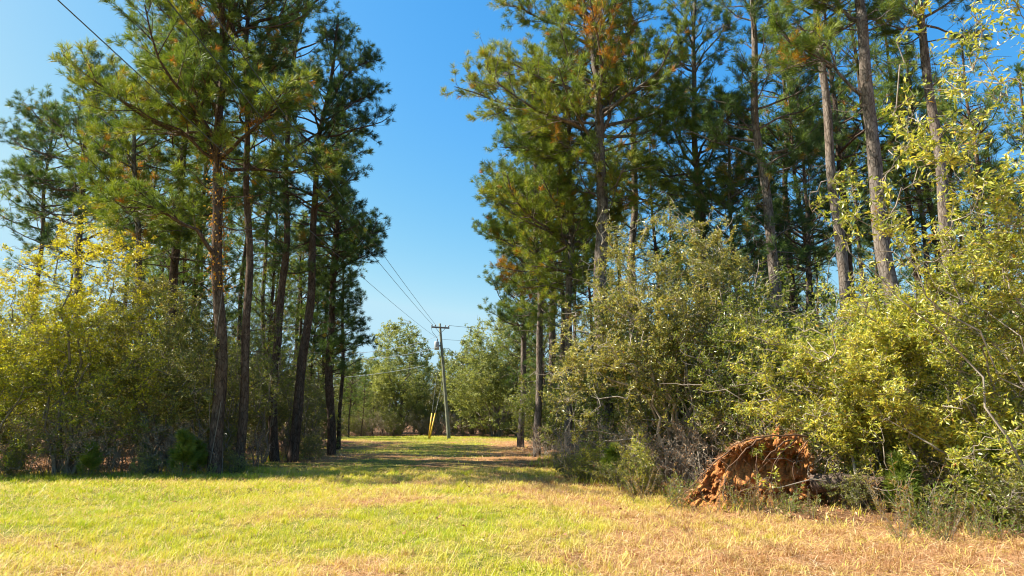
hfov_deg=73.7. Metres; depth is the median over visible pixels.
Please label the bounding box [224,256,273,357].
pine tree
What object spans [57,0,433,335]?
power line
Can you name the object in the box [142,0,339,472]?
pine tree
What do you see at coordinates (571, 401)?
sapling
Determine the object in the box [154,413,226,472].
brushwood
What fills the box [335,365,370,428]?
shrub
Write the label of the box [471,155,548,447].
pine tree
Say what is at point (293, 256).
pine tree
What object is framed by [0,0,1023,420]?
sky
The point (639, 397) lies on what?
sapling
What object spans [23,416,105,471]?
brushwood
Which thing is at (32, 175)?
pine tree
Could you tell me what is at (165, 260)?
pine tree
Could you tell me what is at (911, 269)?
pine tree
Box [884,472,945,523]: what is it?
weed
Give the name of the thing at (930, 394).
bright shrub
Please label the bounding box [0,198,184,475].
yellow tree
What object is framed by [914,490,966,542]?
weed
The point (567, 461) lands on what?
shrub
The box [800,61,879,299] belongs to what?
pine tree
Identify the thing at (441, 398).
shrub
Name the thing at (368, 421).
shrub
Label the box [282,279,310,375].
pine tree
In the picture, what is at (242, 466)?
weed
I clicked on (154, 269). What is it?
pine tree
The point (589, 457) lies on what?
bright shrub
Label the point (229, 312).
pine tree
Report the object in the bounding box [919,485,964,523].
weed
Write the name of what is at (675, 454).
brushwood
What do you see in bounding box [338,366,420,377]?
power line
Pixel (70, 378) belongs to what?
shrub
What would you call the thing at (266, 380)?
shrub
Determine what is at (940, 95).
pine tree
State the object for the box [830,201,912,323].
pine tree
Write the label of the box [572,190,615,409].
pine tree
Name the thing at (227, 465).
shrub
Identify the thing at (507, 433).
shrub
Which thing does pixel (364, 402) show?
shrub
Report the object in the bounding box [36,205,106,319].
tree
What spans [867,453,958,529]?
weed
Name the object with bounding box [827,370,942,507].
bright shrub
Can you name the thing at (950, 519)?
weed
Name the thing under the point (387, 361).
pine tree
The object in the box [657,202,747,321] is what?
pine tree
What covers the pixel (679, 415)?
shrub
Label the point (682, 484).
weed
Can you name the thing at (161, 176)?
pine tree
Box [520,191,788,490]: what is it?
olive bush
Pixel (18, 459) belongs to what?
shrub
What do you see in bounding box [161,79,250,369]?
pine tree
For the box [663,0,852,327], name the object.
pine tree
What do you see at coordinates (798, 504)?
weed
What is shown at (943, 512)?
weed
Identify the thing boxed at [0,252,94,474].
yellow tree
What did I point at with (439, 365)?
broadleaf tree
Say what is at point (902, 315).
bright bush
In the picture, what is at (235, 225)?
pine tree
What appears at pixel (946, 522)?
weed
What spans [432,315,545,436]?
broadleaf tree
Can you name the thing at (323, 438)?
brushwood
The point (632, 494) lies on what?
weed
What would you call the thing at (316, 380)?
shrub
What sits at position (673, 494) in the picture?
weed
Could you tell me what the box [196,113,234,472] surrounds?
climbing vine
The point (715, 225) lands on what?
pine tree
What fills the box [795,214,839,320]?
pine tree
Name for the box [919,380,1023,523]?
bright shrub
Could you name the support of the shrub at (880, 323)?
on the ground at (363, 459)
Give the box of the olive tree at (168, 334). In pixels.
[65,268,238,472]
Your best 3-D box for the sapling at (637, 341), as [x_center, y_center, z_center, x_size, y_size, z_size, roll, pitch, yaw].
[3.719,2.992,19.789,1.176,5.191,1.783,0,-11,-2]
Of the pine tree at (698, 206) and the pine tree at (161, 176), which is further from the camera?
the pine tree at (161, 176)
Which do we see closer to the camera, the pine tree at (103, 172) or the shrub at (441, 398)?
the pine tree at (103, 172)
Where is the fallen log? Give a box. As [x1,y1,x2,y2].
[810,448,960,504]
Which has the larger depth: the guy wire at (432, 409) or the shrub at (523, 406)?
the guy wire at (432, 409)
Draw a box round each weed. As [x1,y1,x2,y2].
[58,464,74,475]
[76,455,102,476]
[90,460,112,476]
[129,459,147,476]
[156,462,174,475]
[172,461,189,476]
[174,459,191,477]
[199,460,215,475]
[233,457,252,472]
[622,466,655,503]
[629,462,660,500]
[663,475,700,509]
[663,485,679,502]
[665,463,692,510]
[667,467,697,495]
[667,476,688,496]
[694,476,730,511]
[720,472,739,509]
[726,484,754,510]
[728,465,775,508]
[737,479,769,511]
[749,492,765,510]
[751,471,776,511]
[761,485,785,509]
[769,478,804,510]
[770,492,796,517]
[787,493,807,512]
[795,489,820,515]
[802,488,817,519]
[861,492,893,517]
[862,458,916,522]
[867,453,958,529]
[874,501,915,535]
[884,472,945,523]
[886,497,910,540]
[886,522,904,540]
[891,499,922,529]
[892,478,954,530]
[897,475,947,527]
[903,509,940,538]
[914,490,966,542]
[917,507,954,542]
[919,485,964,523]
[925,475,972,525]
[925,505,961,537]
[927,500,954,524]
[932,495,962,533]
[949,485,992,523]
[951,500,986,539]
[955,506,980,529]
[959,484,988,526]
[960,510,988,538]
[961,482,1023,537]
[971,492,995,527]
[975,515,1010,541]
[981,510,1014,542]
[990,504,1023,531]
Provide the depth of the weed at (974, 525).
9.76 m
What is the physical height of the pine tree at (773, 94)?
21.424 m
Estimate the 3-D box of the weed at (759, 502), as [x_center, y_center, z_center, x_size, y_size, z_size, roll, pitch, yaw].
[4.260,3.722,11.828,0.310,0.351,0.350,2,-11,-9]
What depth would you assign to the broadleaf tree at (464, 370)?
78.62 m
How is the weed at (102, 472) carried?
on the ground at (363, 459)
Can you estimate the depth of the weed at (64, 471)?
19.06 m
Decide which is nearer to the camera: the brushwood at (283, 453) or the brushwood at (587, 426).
the brushwood at (587, 426)
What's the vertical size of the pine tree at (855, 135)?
20.824 m
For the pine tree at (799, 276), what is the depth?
34.62 m
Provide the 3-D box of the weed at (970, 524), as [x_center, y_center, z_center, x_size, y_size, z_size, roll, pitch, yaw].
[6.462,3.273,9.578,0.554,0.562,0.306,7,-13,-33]
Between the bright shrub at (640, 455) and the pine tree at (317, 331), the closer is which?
the bright shrub at (640, 455)
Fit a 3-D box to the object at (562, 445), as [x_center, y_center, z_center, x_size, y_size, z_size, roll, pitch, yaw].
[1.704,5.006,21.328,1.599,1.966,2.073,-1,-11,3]
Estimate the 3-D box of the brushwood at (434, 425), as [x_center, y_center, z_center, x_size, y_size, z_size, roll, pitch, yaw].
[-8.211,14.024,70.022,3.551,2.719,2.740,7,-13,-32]
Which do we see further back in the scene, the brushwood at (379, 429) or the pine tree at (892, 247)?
the brushwood at (379, 429)
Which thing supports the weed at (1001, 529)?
on the ground at (363, 459)
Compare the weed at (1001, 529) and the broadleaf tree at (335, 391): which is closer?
the weed at (1001, 529)
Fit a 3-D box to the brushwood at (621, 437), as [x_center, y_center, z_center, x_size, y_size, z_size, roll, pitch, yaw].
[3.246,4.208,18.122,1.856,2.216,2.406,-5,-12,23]
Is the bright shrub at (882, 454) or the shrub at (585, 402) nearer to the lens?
the bright shrub at (882, 454)
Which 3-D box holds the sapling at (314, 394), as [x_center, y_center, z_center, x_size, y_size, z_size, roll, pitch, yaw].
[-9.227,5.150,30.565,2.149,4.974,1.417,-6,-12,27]
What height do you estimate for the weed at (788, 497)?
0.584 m
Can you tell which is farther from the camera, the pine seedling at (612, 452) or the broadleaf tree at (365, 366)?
the broadleaf tree at (365, 366)
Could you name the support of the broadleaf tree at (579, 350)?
on the ground at (363, 459)
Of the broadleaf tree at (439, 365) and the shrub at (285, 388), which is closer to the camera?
the shrub at (285, 388)
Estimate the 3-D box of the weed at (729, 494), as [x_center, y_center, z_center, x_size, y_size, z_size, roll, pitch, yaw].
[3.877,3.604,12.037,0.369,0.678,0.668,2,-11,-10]
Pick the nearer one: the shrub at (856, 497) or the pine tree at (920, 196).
the shrub at (856, 497)
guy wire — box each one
[428,352,439,437]
[429,380,442,438]
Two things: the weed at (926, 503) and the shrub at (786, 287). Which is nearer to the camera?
the weed at (926, 503)
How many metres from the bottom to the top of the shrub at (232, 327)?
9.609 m
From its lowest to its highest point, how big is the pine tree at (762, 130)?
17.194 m
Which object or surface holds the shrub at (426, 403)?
on the ground at (363, 459)
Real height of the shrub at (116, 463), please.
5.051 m
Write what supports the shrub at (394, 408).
on the ground at (363, 459)
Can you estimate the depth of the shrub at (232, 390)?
23.35 m
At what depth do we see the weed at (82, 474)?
18.93 m
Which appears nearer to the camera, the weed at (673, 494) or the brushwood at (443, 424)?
the weed at (673, 494)
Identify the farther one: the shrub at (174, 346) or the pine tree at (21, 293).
the pine tree at (21, 293)
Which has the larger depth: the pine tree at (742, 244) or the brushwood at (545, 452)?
the pine tree at (742, 244)
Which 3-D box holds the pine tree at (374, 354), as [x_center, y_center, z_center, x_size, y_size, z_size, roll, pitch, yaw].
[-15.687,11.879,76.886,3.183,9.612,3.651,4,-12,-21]
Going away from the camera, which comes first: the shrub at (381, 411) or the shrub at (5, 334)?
the shrub at (5, 334)
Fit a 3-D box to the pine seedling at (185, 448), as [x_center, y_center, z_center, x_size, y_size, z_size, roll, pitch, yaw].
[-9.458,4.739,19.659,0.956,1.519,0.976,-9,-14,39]
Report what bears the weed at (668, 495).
on the ground at (363, 459)
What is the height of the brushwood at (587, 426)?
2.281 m
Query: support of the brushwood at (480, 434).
on the ground at (363, 459)
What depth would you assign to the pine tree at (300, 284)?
42.42 m
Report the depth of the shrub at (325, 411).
41.13 m
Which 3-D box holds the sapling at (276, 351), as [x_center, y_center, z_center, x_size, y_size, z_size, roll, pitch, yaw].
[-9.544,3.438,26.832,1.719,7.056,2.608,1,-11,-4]
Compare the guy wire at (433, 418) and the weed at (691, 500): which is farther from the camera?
the guy wire at (433, 418)
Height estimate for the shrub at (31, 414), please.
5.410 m
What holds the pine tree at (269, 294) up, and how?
on the ground at (363, 459)
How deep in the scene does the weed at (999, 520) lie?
9.60 m
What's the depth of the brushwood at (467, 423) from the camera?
70.00 m
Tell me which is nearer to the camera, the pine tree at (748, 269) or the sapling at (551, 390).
the sapling at (551, 390)
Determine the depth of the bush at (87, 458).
18.98 m
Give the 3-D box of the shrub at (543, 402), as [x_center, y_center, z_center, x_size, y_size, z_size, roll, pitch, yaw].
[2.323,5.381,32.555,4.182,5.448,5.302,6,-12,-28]
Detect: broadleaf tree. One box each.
[325,361,360,433]
[334,355,381,432]
[356,317,436,435]
[400,360,443,433]
[425,350,473,433]
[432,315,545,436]
[441,347,491,434]
[484,321,547,435]
[526,336,559,427]
[556,336,589,368]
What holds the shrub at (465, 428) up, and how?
on the ground at (363, 459)
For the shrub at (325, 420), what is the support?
on the ground at (363, 459)
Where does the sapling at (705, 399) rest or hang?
on the ground at (363, 459)
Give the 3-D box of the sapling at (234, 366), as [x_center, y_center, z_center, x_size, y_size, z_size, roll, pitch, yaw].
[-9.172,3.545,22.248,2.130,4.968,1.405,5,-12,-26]
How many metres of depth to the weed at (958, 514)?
10.16 m
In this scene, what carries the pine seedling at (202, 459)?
on the ground at (363, 459)
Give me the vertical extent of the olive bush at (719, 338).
5.597 m
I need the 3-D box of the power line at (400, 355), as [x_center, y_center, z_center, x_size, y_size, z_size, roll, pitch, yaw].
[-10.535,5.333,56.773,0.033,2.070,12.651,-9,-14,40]
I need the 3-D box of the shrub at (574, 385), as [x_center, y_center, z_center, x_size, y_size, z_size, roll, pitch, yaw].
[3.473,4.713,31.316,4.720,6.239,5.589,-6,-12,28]
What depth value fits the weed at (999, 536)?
9.26 m
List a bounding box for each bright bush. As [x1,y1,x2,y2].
[696,268,972,510]
[781,190,1023,527]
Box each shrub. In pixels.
[0,298,23,422]
[0,311,69,451]
[0,313,96,468]
[0,443,32,477]
[6,310,137,463]
[11,286,147,435]
[65,329,182,467]
[108,281,206,443]
[116,329,247,464]
[128,345,264,468]
[129,447,170,475]
[148,337,261,470]
[157,297,251,430]
[176,339,279,461]
[182,340,286,450]
[223,446,252,473]
[228,337,296,449]
[232,355,313,455]
[247,365,295,442]
[261,354,320,445]
[277,381,338,451]
[286,429,326,459]
[287,380,348,447]
[302,382,351,445]
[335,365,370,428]
[335,400,359,435]
[348,401,381,435]
[352,371,381,430]
[366,385,405,433]
[379,399,406,435]
[402,374,436,433]
[406,402,437,435]
[421,396,449,434]
[426,374,454,433]
[435,378,478,433]
[449,405,482,435]
[473,398,491,435]
[486,403,517,435]
[499,364,558,448]
[499,382,557,443]
[522,356,596,453]
[538,360,620,458]
[548,331,631,455]
[552,448,595,481]
[558,318,665,461]
[563,428,605,482]
[565,301,697,471]
[582,278,711,433]
[590,449,636,488]
[602,452,665,493]
[610,319,723,468]
[611,424,659,496]
[625,263,787,459]
[629,284,735,457]
[680,231,845,457]
[720,268,923,471]
[733,291,836,395]
[736,327,865,471]
[761,380,889,504]
[762,314,925,470]
[784,304,1002,493]
[816,462,882,511]
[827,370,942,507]
[855,290,956,436]
[880,364,991,511]
[881,326,1017,477]
[900,268,1022,412]
[901,360,1023,519]
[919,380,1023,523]
[919,481,1000,520]
[927,195,1023,362]
[930,295,1023,451]
[954,368,1023,507]
[958,456,1023,528]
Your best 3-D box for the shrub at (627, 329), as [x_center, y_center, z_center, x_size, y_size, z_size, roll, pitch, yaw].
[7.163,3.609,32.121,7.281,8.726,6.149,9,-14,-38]
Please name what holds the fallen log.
on the ground at (363, 459)
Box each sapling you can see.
[112,320,162,471]
[161,318,214,470]
[194,324,266,470]
[227,289,278,429]
[248,321,281,467]
[250,287,293,462]
[262,307,302,446]
[277,325,309,455]
[291,352,332,455]
[304,351,338,452]
[542,344,583,461]
[557,334,598,462]
[608,342,647,464]
[616,317,658,451]
[681,319,731,457]
[720,288,790,420]
[789,310,835,465]
[855,292,892,465]
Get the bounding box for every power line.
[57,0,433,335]
[167,0,430,322]
[204,0,435,324]
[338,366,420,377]
[345,335,438,353]
[362,346,439,359]
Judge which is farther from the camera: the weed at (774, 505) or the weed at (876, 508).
the weed at (774, 505)
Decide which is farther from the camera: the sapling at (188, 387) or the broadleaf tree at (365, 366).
the broadleaf tree at (365, 366)
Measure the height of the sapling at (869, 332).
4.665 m
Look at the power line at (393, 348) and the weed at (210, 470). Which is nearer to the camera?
the weed at (210, 470)
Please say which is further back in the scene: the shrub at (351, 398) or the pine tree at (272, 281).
the shrub at (351, 398)
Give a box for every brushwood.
[0,410,18,475]
[0,414,64,474]
[11,403,99,474]
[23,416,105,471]
[59,399,156,475]
[76,399,173,473]
[127,413,189,473]
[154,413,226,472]
[223,418,270,466]
[266,420,307,457]
[301,421,326,453]
[351,414,369,435]
[364,405,384,435]
[382,413,412,435]
[399,410,420,435]
[417,411,443,435]
[434,410,455,435]
[452,412,472,435]
[473,412,492,435]
[522,426,564,457]
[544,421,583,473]
[552,409,624,480]
[603,405,671,481]
[620,400,714,488]
[638,403,732,490]
[676,393,798,479]
[753,396,849,505]
[913,402,959,511]
[918,434,1020,527]
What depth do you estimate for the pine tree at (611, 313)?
52.76 m
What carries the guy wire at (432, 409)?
attached to the utility pole
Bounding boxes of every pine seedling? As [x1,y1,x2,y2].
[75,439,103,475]
[166,427,202,471]
[190,438,209,472]
[598,442,626,480]
[881,450,928,514]
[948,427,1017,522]
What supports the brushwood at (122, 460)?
on the ground at (363, 459)
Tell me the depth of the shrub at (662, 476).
15.16 m
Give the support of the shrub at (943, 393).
on the ground at (363, 459)
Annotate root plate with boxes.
[665,420,828,511]
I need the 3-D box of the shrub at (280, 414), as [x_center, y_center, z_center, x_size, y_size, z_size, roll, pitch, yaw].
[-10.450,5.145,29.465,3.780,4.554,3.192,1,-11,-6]
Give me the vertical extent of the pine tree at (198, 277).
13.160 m
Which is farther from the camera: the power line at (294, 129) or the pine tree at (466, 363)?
the pine tree at (466, 363)
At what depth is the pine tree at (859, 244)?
33.95 m
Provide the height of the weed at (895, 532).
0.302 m
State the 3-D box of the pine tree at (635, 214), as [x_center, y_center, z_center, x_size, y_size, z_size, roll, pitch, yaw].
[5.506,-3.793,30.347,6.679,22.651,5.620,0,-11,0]
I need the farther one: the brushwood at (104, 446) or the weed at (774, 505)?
the brushwood at (104, 446)
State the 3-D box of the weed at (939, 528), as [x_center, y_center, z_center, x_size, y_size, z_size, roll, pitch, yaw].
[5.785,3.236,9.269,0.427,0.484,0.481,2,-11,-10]
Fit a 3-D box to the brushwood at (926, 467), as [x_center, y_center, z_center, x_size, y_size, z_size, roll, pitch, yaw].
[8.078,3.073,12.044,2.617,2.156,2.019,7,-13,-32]
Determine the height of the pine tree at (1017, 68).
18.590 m
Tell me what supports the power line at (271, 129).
attached to the utility pole
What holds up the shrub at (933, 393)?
on the ground at (363, 459)
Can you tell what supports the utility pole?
on the ground at (363, 459)
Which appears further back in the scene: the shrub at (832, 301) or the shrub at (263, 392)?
the shrub at (263, 392)
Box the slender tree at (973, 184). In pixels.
[809,0,1023,467]
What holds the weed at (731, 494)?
on the ground at (363, 459)
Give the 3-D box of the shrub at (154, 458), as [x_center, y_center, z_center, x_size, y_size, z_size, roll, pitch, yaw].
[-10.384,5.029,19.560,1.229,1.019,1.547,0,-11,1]
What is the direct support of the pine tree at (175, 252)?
on the ground at (363, 459)
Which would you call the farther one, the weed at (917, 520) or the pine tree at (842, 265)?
the pine tree at (842, 265)
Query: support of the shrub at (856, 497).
on the ground at (363, 459)
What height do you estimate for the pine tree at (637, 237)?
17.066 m
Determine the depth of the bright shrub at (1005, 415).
10.78 m
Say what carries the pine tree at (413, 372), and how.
on the ground at (363, 459)
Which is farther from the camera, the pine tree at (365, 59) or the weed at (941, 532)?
the pine tree at (365, 59)
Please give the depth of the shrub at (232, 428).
22.21 m
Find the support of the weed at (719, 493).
on the ground at (363, 459)
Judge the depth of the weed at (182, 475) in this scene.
19.03 m
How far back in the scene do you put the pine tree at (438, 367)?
91.55 m
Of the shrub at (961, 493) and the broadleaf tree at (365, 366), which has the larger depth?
the broadleaf tree at (365, 366)
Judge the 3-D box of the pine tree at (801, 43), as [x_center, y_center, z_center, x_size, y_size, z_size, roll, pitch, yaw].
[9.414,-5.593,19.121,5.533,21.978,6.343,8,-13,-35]
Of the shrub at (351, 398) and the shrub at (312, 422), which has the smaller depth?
the shrub at (312, 422)
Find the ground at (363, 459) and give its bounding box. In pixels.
[0,421,1023,575]
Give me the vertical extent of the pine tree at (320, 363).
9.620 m
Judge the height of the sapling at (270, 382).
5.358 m
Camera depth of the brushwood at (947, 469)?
11.25 m
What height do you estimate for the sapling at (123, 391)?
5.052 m
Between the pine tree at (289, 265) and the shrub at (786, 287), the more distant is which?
the pine tree at (289, 265)
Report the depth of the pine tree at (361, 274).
44.53 m
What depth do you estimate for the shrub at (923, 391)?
15.50 m
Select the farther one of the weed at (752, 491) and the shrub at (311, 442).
the shrub at (311, 442)
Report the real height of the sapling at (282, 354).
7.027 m
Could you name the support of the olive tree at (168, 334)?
on the ground at (363, 459)
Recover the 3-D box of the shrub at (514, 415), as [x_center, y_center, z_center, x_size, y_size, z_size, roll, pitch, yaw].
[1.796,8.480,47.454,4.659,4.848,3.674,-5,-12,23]
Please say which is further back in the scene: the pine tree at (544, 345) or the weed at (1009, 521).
the pine tree at (544, 345)
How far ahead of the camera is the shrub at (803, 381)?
18.37 m
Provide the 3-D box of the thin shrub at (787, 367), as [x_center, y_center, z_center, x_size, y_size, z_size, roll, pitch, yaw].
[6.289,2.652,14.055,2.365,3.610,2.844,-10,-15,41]
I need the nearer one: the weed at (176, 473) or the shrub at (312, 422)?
the weed at (176, 473)
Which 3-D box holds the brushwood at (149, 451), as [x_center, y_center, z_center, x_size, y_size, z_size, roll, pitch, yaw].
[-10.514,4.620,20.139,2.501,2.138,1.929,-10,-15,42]
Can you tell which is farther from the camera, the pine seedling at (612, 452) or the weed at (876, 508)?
the pine seedling at (612, 452)
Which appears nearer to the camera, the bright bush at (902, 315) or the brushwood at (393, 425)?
the bright bush at (902, 315)
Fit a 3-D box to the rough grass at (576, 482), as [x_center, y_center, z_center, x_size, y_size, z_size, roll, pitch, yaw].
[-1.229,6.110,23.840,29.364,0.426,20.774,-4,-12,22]
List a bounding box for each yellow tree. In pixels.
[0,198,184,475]
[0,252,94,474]
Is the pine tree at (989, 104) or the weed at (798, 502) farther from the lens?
the pine tree at (989, 104)
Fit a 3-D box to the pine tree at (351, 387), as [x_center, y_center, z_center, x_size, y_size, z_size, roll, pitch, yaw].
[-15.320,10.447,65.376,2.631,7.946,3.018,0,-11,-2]
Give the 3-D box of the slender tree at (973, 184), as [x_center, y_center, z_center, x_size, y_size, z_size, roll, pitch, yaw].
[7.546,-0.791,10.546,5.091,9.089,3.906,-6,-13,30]
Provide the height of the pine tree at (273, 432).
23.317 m
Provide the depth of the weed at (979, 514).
10.51 m
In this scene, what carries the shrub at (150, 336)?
on the ground at (363, 459)
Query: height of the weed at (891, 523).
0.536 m
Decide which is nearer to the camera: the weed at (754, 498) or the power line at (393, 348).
the weed at (754, 498)
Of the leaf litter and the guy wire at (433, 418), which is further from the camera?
the guy wire at (433, 418)
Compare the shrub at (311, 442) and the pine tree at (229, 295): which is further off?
the pine tree at (229, 295)
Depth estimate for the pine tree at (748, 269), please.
38.42 m
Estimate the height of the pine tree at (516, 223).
20.098 m
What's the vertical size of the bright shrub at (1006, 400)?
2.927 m
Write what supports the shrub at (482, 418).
on the ground at (363, 459)
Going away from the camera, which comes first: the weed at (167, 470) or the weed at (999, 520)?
the weed at (999, 520)
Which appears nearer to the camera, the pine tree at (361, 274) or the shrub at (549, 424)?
the shrub at (549, 424)
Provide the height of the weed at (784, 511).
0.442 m
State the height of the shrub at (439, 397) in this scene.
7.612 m
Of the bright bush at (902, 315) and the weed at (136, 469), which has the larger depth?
the weed at (136, 469)
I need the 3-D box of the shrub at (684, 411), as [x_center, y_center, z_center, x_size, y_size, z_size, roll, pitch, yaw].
[6.939,2.862,22.252,6.577,6.610,5.187,0,-11,1]
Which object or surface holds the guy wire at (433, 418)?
attached to the utility pole
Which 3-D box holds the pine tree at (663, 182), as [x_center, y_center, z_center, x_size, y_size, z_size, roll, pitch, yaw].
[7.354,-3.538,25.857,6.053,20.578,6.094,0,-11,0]
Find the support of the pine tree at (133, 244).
on the ground at (363, 459)
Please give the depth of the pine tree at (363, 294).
40.00 m
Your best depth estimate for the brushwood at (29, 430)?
19.75 m
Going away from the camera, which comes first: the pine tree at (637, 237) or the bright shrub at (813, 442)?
the bright shrub at (813, 442)
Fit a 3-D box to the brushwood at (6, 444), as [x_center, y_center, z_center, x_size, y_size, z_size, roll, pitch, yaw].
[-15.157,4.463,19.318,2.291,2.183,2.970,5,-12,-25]
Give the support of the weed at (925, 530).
on the ground at (363, 459)
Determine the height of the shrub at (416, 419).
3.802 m
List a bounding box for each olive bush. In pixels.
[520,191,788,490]
[659,256,850,451]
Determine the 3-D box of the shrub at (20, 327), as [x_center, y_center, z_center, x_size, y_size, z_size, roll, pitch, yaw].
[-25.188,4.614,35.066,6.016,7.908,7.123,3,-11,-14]
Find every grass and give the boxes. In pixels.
[3,450,986,536]
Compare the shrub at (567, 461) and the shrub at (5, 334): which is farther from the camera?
the shrub at (5, 334)
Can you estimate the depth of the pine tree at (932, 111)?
20.08 m
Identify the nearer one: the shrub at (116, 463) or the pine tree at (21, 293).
the shrub at (116, 463)
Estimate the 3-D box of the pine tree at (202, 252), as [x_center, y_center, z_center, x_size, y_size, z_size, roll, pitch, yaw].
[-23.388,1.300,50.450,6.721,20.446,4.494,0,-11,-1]
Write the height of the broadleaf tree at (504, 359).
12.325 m
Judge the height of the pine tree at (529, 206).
18.232 m
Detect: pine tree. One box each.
[0,44,174,446]
[0,100,92,424]
[0,282,48,354]
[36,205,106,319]
[46,0,351,475]
[60,73,212,451]
[88,139,167,434]
[97,4,272,450]
[98,148,202,447]
[117,226,192,451]
[128,194,226,368]
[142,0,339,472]
[142,179,207,326]
[160,188,259,362]
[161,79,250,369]
[162,175,243,334]
[205,141,283,345]
[215,0,361,461]
[224,93,306,437]
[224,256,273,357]
[225,190,316,360]
[228,238,301,450]
[250,231,298,364]
[252,8,396,461]
[275,209,317,446]
[275,213,328,380]
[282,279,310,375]
[283,267,338,431]
[292,102,390,455]
[296,208,367,407]
[306,325,335,384]
[312,320,353,437]
[316,186,366,449]
[337,357,364,436]
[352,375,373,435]
[360,352,380,434]
[379,347,396,431]
[400,347,424,431]
[431,349,450,394]
[439,0,713,466]
[451,343,471,430]
[468,24,638,464]
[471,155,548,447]
[472,45,586,456]
[488,112,590,449]
[520,304,560,399]
[527,132,594,435]
[546,218,592,356]
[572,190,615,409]
[574,144,661,436]
[580,0,697,342]
[592,272,620,434]
[615,127,693,438]
[620,0,777,467]
[639,202,694,290]
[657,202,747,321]
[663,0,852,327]
[668,89,798,435]
[714,221,744,442]
[723,220,771,326]
[731,13,832,319]
[736,0,922,392]
[741,78,894,326]
[741,182,818,359]
[744,65,857,320]
[752,196,833,360]
[757,0,902,334]
[760,3,927,311]
[783,1,939,304]
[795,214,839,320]
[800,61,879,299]
[816,21,976,304]
[820,93,891,297]
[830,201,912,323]
[848,0,1008,387]
[850,151,923,300]
[868,45,989,307]
[869,53,992,307]
[889,76,1023,301]
[898,168,947,299]
[922,129,1023,315]
[925,30,1023,316]
[985,60,1023,257]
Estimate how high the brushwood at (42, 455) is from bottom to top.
2.499 m
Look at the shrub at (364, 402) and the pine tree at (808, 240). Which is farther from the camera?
the shrub at (364, 402)
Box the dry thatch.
[0,464,1023,575]
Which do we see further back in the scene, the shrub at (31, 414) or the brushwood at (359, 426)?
the brushwood at (359, 426)
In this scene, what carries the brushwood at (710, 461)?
on the ground at (363, 459)
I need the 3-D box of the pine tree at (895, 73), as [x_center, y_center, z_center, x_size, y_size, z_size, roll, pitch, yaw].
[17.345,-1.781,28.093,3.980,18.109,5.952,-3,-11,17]
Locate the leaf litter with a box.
[1,444,1018,553]
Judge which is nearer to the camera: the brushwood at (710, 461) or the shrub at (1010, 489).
the shrub at (1010, 489)
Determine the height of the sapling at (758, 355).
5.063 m
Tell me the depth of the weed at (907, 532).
9.12 m
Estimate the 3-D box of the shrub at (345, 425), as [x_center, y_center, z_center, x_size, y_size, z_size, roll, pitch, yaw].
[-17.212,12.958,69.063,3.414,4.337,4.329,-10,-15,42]
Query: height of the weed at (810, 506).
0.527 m
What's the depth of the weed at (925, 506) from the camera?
10.33 m
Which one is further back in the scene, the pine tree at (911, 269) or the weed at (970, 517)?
the pine tree at (911, 269)
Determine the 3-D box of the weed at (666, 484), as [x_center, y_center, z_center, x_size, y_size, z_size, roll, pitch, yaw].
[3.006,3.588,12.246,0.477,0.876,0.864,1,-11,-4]
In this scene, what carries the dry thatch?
on the ground at (363, 459)
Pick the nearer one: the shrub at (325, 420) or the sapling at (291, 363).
the sapling at (291, 363)
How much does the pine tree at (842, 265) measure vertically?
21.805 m
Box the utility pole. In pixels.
[431,323,456,437]
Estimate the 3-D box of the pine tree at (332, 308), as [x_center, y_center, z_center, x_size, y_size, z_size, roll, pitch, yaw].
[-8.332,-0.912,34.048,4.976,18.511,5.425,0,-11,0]
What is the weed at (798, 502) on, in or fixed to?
on the ground at (363, 459)
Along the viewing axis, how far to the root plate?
12.77 m
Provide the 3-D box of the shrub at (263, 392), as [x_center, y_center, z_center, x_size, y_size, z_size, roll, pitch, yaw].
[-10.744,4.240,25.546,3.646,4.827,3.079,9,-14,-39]
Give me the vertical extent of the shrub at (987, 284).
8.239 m
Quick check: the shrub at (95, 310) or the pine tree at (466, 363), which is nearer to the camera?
the shrub at (95, 310)
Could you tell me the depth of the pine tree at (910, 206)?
31.66 m
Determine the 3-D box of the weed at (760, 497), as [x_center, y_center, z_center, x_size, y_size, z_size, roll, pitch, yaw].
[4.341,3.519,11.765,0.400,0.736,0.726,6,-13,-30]
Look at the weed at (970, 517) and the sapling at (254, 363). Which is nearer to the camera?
the weed at (970, 517)
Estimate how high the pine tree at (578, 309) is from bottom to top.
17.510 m
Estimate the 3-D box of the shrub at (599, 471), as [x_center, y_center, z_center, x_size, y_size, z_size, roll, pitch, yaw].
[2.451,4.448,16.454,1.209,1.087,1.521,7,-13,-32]
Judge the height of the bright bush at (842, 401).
4.718 m
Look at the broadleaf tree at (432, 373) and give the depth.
83.19 m
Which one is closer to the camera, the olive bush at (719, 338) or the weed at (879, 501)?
the weed at (879, 501)
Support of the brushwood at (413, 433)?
on the ground at (363, 459)
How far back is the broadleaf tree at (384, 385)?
72.11 m
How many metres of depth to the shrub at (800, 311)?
25.20 m
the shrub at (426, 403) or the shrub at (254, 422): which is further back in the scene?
the shrub at (426, 403)
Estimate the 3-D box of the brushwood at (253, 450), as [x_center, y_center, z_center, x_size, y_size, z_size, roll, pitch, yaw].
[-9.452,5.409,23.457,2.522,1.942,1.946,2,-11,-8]
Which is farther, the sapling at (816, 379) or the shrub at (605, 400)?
the shrub at (605, 400)

